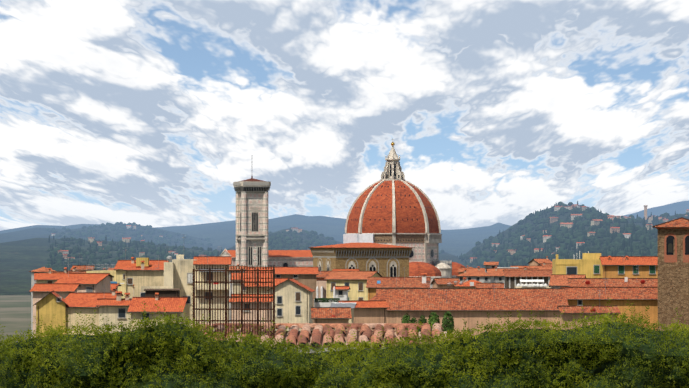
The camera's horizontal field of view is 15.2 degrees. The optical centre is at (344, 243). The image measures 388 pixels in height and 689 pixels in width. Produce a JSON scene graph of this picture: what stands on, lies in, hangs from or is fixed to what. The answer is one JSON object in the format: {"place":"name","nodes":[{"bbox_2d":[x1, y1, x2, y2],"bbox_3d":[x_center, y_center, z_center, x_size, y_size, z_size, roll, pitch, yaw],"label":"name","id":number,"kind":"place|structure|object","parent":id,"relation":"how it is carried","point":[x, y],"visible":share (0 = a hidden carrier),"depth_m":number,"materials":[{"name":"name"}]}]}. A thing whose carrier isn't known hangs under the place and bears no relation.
{"place":"outdoors","nodes":[
{"label":"outdoors","id":0,"kind":"place"},
{"bbox_2d":[0,295,30,345],"bbox_3d":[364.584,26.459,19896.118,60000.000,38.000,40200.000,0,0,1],"label":"ground","id":1,"kind":"structure","parent":0,"point":[15,312],"depth_m":1653.99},
{"bbox_2d":[29,267,54,337],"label":"house","id":2,"kind":"structure","parent":1,"relation":"on","point":[41,270],"depth_m":704.19,"materials":[{"name":"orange paint"}]},
{"bbox_2d":[34,268,65,282],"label":"house","id":3,"kind":"structure","parent":1,"relation":"on","point":[49,277],"depth_m":561.81,"materials":[{"name":"orange tile"}]},
{"bbox_2d":[29,283,79,336],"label":"house","id":4,"kind":"structure","parent":1,"relation":"on","point":[40,291],"depth_m":420.80,"materials":[{"name":"orange tile"}]},
{"bbox_2d":[52,267,85,273],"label":"house","id":5,"kind":"structure","parent":1,"relation":"on","point":[65,270],"depth_m":621.44,"materials":[{"name":"orange tile"}]},
{"bbox_2d":[71,255,95,270],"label":"house","id":6,"kind":"structure","parent":1,"relation":"on","point":[81,267],"depth_m":762.36,"materials":[{"name":"orange tile"}]},
{"bbox_2d":[55,260,113,292],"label":"pink house","id":7,"kind":"structure","parent":1,"relation":"on","point":[93,282],"depth_m":431.76,"materials":[{"name":"tile"}]},
{"bbox_2d":[63,287,122,334],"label":"house","id":8,"kind":"structure","parent":1,"relation":"on","point":[83,303],"depth_m":400.92,"materials":[{"name":"beige paint"}]},
{"bbox_2d":[86,264,116,281],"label":"house terrace","id":9,"kind":"structure","parent":1,"relation":"on","point":[112,272],"depth_m":563.57,"materials":[{"name":"yellow paint"}]},
{"bbox_2d":[96,284,134,332],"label":"house front","id":10,"kind":"structure","parent":1,"relation":"on","point":[114,310],"depth_m":392.16,"materials":[{"name":"beige paint"}]},
{"bbox_2d":[110,283,120,292],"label":"house","id":11,"kind":"structure","parent":1,"relation":"on","point":[114,285],"depth_m":441.94,"materials":[{"name":"orange tile"}]},
{"bbox_2d":[110,282,126,297],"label":"house","id":12,"kind":"structure","parent":1,"relation":"on","point":[123,287],"depth_m":500.40,"materials":[{"name":"yellow paint"}]},
{"bbox_2d":[114,247,168,283],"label":"yellow house","id":13,"kind":"structure","parent":1,"relation":"on","point":[120,266],"depth_m":561.29,"materials":[{"name":"paint"}]},
{"bbox_2d":[123,255,163,297],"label":"cream house","id":14,"kind":"structure","parent":1,"relation":"on","point":[138,278],"depth_m":520.28,"materials":[{"name":"paint"}]},
{"bbox_2d":[140,286,172,296],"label":"house pergola base","id":15,"kind":"object","parent":1,"relation":"on","point":[142,293],"visible":0.12,"depth_m":472.32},
{"bbox_2d":[127,293,187,330],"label":"house front","id":16,"kind":"structure","parent":1,"relation":"on","point":[173,305],"depth_m":386.27,"materials":[{"name":"orange tile"}]},
{"bbox_2d":[164,256,173,287],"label":"tall cream house","id":17,"kind":"structure","parent":1,"relation":"on","point":[168,273],"depth_m":478.15,"materials":[{"name":"beige paint"}]},
{"bbox_2d":[172,255,196,326],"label":"tall cream house","id":18,"kind":"structure","parent":1,"relation":"on","point":[183,273],"depth_m":482.10,"materials":[{"name":"beige paint"}]},
{"bbox_2d":[193,246,231,330],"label":"tall cream house","id":19,"kind":"structure","parent":1,"relation":"on","point":[216,261],"depth_m":480.01,"materials":[{"name":"beige paint"}]},
{"bbox_2d":[229,264,247,322],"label":"house","id":20,"kind":"structure","parent":1,"relation":"on","point":[238,266],"depth_m":812.03,"materials":[{"name":"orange paint"}]},
{"bbox_2d":[229,294,272,330],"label":"house","id":21,"kind":"structure","parent":1,"relation":"on","point":[251,308],"depth_m":419.85,"materials":[{"name":"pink paint"}]},
{"bbox_2d":[230,272,272,293],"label":"cream house","id":22,"kind":"structure","parent":1,"relation":"on","point":[246,277],"depth_m":541.05,"materials":[{"name":"orange paint"}]},
{"bbox_2d":[245,269,287,293],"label":"house","id":23,"kind":"structure","parent":1,"relation":"on","point":[278,281],"depth_m":500.42,"materials":[{"name":"orange tile"}]},
{"bbox_2d":[245,267,317,329],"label":"house","id":24,"kind":"structure","parent":1,"relation":"on","point":[306,276],"depth_m":619.98,"materials":[{"name":"orange tile"}]},
{"bbox_2d":[267,278,314,330],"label":"house","id":25,"kind":"structure","parent":1,"relation":"on","point":[294,300],"depth_m":469.73,"materials":[{"name":"beige paint"}]},
{"bbox_2d":[191,323,446,353],"bbox_3d":[-0.508,4.747,50.637,5.012,6.384,2.496,0,0,1],"label":"tiled wall coping","id":26,"kind":"object","parent":1,"relation":"on","point":[320,331],"visible":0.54,"depth_m":50.20,"materials":[{"name":"tile"}]},
{"bbox_2d":[192,265,275,337],"bbox_3d":[-2.145,1.117,50.015,1.643,1.421,0.030,0,0,5],"label":"scaffolding","id":27,"kind":"object","parent":26,"relation":"on","point":[231,297],"visible":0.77,"depth_m":50.01,"materials":[{"name":"brown metal"}]},
{"bbox_2d":[316,281,325,297],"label":"house","id":28,"kind":"structure","parent":1,"relation":"on","point":[319,284],"depth_m":633.53,"materials":[{"name":"beige paint"}]},
{"bbox_2d":[316,271,331,280],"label":"house","id":29,"kind":"structure","parent":1,"relation":"on","point":[321,275],"depth_m":640.63,"materials":[{"name":"tile"}]},
{"bbox_2d":[311,290,351,330],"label":"house","id":30,"kind":"structure","parent":1,"relation":"on","point":[331,315],"depth_m":380.42,"materials":[{"name":"tile"}]},
{"bbox_2d":[332,286,350,300],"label":"white house","id":31,"kind":"structure","parent":1,"relation":"on","point":[341,292],"depth_m":519.56,"materials":[{"name":"paint"}]},
{"bbox_2d":[330,303,356,322],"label":"house","id":32,"kind":"structure","parent":1,"relation":"on","point":[352,305],"depth_m":395.75,"materials":[{"name":"beige paint"}]},
{"bbox_2d":[332,269,360,270],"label":"tiled roof","id":33,"kind":"structure","parent":1,"relation":"on","point":[346,270],"depth_m":782.88,"materials":[{"name":"orange tile"}]},
{"bbox_2d":[324,271,382,299],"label":"house","id":34,"kind":"structure","parent":1,"relation":"on","point":[356,281],"depth_m":600.72,"materials":[{"name":"yellow paint"}]},
{"bbox_2d":[308,243,413,276],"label":"orsanmichele building","id":35,"kind":"structure","parent":1,"relation":"on","point":[384,260],"depth_m":1107.72,"materials":[{"name":"stone"}]},
{"bbox_2d":[337,300,389,330],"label":"house","id":36,"kind":"structure","parent":1,"relation":"on","point":[370,311],"depth_m":409.84,"materials":[{"name":"paint"}]},
{"bbox_2d":[45,201,688,270],"bbox_3d":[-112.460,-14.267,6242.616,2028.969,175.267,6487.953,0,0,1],"label":"hill trees","id":37,"kind":"object","parent":1,"relation":"on","point":[616,242],"visible":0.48,"depth_m":4676.77,"materials":[{"name":"green plant"}]},
{"bbox_2d":[366,267,430,299],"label":"orange house","id":38,"kind":"structure","parent":1,"relation":"on","point":[373,284],"depth_m":561.76,"materials":[{"name":"tile"}]},
{"bbox_2d":[401,313,410,329],"bbox_3d":[1.427,5.021,59.452,0.286,6.834,0.275,0,0,1],"label":"tree","id":39,"kind":"object","parent":1,"relation":"on","point":[407,318],"visible":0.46,"depth_m":59.38,"materials":[{"name":"green plant"}]},
{"bbox_2d":[418,315,426,330],"bbox_3d":[1.795,5.042,59.444,0.249,6.793,0.244,0,0,-42],"label":"tree","id":40,"kind":"object","parent":1,"relation":"on","point":[423,320],"visible":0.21,"depth_m":59.39,"materials":[{"name":"green plant"}]},
{"bbox_2d":[428,312,439,330],"bbox_3d":[2.050,5.004,59.441,0.293,6.870,0.301,0,0,1],"label":"tree","id":41,"kind":"object","parent":1,"relation":"on","point":[433,318],"visible":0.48,"depth_m":59.37,"materials":[{"name":"green plant"}]},
{"bbox_2d":[433,259,451,266],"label":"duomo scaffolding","id":42,"kind":"object","parent":1,"relation":"on","point":[448,262],"visible":0.17,"depth_m":1438.63,"materials":[{"name":"grey metal"}]},
{"bbox_2d":[431,278,460,287],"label":"house","id":43,"kind":"structure","parent":1,"relation":"on","point":[443,282],"depth_m":640.26,"materials":[{"name":"tile"}]},
{"bbox_2d":[442,311,453,332],"bbox_3d":[2.379,4.999,59.436,0.317,6.879,0.300,0,0,1],"label":"tree","id":44,"kind":"object","parent":1,"relation":"on","point":[448,324],"visible":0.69,"depth_m":59.36,"materials":[{"name":"green plant"}]},
{"bbox_2d":[454,277,481,287],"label":"house","id":45,"kind":"structure","parent":1,"relation":"on","point":[468,284],"depth_m":599.52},
{"bbox_2d":[458,266,484,274],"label":"house","id":46,"kind":"structure","parent":1,"relation":"on","point":[461,270],"depth_m":1049.36,"materials":[{"name":"tile"}]},
{"bbox_2d":[376,283,568,339],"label":"long building","id":47,"kind":"structure","parent":1,"relation":"on","point":[471,306],"depth_m":433.31,"materials":[{"name":"tile"}]},
{"bbox_2d":[455,266,494,282],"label":"house","id":48,"kind":"structure","parent":1,"relation":"on","point":[479,275],"depth_m":699.22,"materials":[{"name":"orange tile"}]},
{"bbox_2d":[476,283,503,287],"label":"house","id":49,"kind":"structure","parent":1,"relation":"on","point":[489,285],"depth_m":575.73,"materials":[{"name":"tile"}]},
{"bbox_2d":[483,262,498,272],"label":"tall grey house","id":50,"kind":"structure","parent":1,"relation":"on","point":[490,264],"depth_m":768.94,"materials":[{"name":"tile"}]},
{"bbox_2d":[486,266,538,287],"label":"building","id":51,"kind":"structure","parent":1,"relation":"on","point":[499,276],"depth_m":741.94,"materials":[{"name":"orange tile"}]},
{"bbox_2d":[510,266,542,267],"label":"tiled roof","id":52,"kind":"structure","parent":1,"relation":"on","point":[526,267],"depth_m":1060.32,"materials":[{"name":"tile"}]},
{"bbox_2d":[503,270,551,287],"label":"house","id":53,"kind":"structure","parent":1,"relation":"on","point":[513,278],"depth_m":648.72,"materials":[{"name":"tile"}]},
{"bbox_2d":[515,280,550,287],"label":"house terrace","id":54,"kind":"structure","parent":1,"relation":"on","point":[518,285],"depth_m":598.78,"materials":[{"name":"beige paint"}]},
{"bbox_2d":[528,256,551,265],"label":"house","id":55,"kind":"structure","parent":1,"relation":"on","point":[534,262],"depth_m":1155.02,"materials":[{"name":"tile"}]},
{"bbox_2d":[529,266,551,269],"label":"house","id":56,"kind":"structure","parent":1,"relation":"on","point":[545,268],"depth_m":792.57,"materials":[{"name":"orange tile"}]},
{"bbox_2d":[537,262,551,266],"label":"house","id":57,"kind":"structure","parent":1,"relation":"on","point":[546,265],"depth_m":1088.14,"materials":[{"name":"orange tile"}]},
{"bbox_2d":[549,274,585,287],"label":"house roof","id":58,"kind":"structure","parent":1,"relation":"on","point":[558,280],"depth_m":492.12,"materials":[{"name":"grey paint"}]},
{"bbox_2d":[557,293,620,329],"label":"house front","id":59,"kind":"structure","parent":1,"relation":"on","point":[570,311],"depth_m":398.98,"materials":[{"name":"tile"}]},
{"bbox_2d":[560,278,657,330],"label":"building","id":60,"kind":"structure","parent":1,"relation":"on","point":[641,299],"depth_m":443.86,"materials":[{"name":"orange tile"}]},
{"bbox_2d":[568,267,657,286],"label":"house roof","id":61,"kind":"structure","parent":1,"relation":"on","point":[614,282],"depth_m":470.88,"materials":[{"name":"paint"}]},
{"bbox_2d":[599,256,657,277],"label":"orange house","id":62,"kind":"structure","parent":1,"relation":"on","point":[618,267],"depth_m":498.59,"materials":[{"name":"paint"}]},
{"bbox_2d":[652,217,688,330],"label":"brick tower","id":63,"kind":"structure","parent":1,"relation":"on","point":[673,264],"depth_m":439.63,"materials":[{"name":"brick"}]},
{"bbox_2d":[33,290,67,336],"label":"ochre house","id":64,"kind":"structure","parent":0,"point":[50,304],"depth_m":400.37,"materials":[{"name":"yellow paint"}]},
{"bbox_2d":[0,238,219,294],"bbox_3d":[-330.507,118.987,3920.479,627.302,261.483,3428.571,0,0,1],"label":"hill","id":65,"kind":"structure","parent":0,"point":[20,260],"depth_m":3876.45,"materials":[{"name":"green plant"}]},
{"bbox_2d":[0,224,220,250],"bbox_3d":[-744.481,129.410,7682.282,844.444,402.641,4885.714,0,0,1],"label":"hill","id":66,"kind":"structure","parent":0,"point":[36,232],"depth_m":8525.90,"materials":[{"name":"blue"}]},
{"bbox_2d":[144,288,180,296],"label":"house pergola","id":67,"kind":"object","parent":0,"point":[174,292],"visible":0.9,"depth_m":470.16,"materials":[{"name":"beige paint"}]},
{"bbox_2d":[233,176,270,266],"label":"campanile","id":68,"kind":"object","parent":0,"point":[251,221],"depth_m":1379.86,"materials":[{"name":"stone"}]},
{"bbox_2d":[0,214,510,257],"bbox_3d":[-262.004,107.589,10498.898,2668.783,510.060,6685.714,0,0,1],"label":"hill ridge","id":69,"kind":"structure","parent":0,"point":[456,242],"depth_m":11392.50,"materials":[{"name":"blue"}]},
{"bbox_2d":[314,286,339,306],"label":"house terrace","id":70,"kind":"structure","parent":0,"point":[323,302],"depth_m":479.62,"materials":[{"name":"white paint"}]},
{"bbox_2d":[220,142,465,287],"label":"cathedral","id":71,"kind":"structure","parent":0,"point":[392,206],"depth_m":1430.25,"materials":[{"name":"tile"}]},
{"bbox_2d":[0,299,688,387],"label":"hedge","id":72,"kind":"object","parent":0,"point":[51,331],"depth_m":39.63,"materials":[{"name":"green plant"}]},
{"bbox_2d":[0,0,688,230],"label":"sky","id":73,"kind":"structure","parent":0,"point":[142,112],"materials":[{"name":"white"}]},
{"bbox_2d":[227,228,480,267],"bbox_3d":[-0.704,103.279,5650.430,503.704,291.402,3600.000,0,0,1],"label":"hill","id":74,"kind":"structure","parent":0,"point":[447,256],"depth_m":6054.55,"materials":[{"name":"green plant"}]},
{"bbox_2d":[52,204,688,262],"bbox_3d":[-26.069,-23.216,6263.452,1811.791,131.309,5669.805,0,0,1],"label":"hillside houses","id":75,"kind":"structure","parent":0,"point":[596,222],"depth_m":4898.12,"materials":[{"name":"paint"}]},
{"bbox_2d":[460,205,683,267],"bbox_3d":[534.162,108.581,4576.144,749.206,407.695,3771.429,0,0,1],"label":"wooded hill","id":76,"kind":"structure","parent":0,"point":[515,227],"depth_m":5318.58,"materials":[{"name":"green plant"}]},
{"bbox_2d":[644,205,647,219],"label":"tower","id":77,"kind":"structure","parent":76,"relation":"on","point":[645,210],"depth_m":5925.55,"materials":[{"name":"paint"}]},
{"bbox_2d":[552,251,602,277],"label":"house","id":78,"kind":"structure","parent":0,"point":[588,264],"depth_m":501.71,"materials":[{"name":"yellow paint"}]},
{"bbox_2d":[623,201,688,218],"bbox_3d":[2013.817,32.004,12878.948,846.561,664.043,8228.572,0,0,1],"label":"hill ridge","id":79,"kind":"structure","parent":0,"point":[681,207],"depth_m":15454.73,"materials":[{"name":"blue"}]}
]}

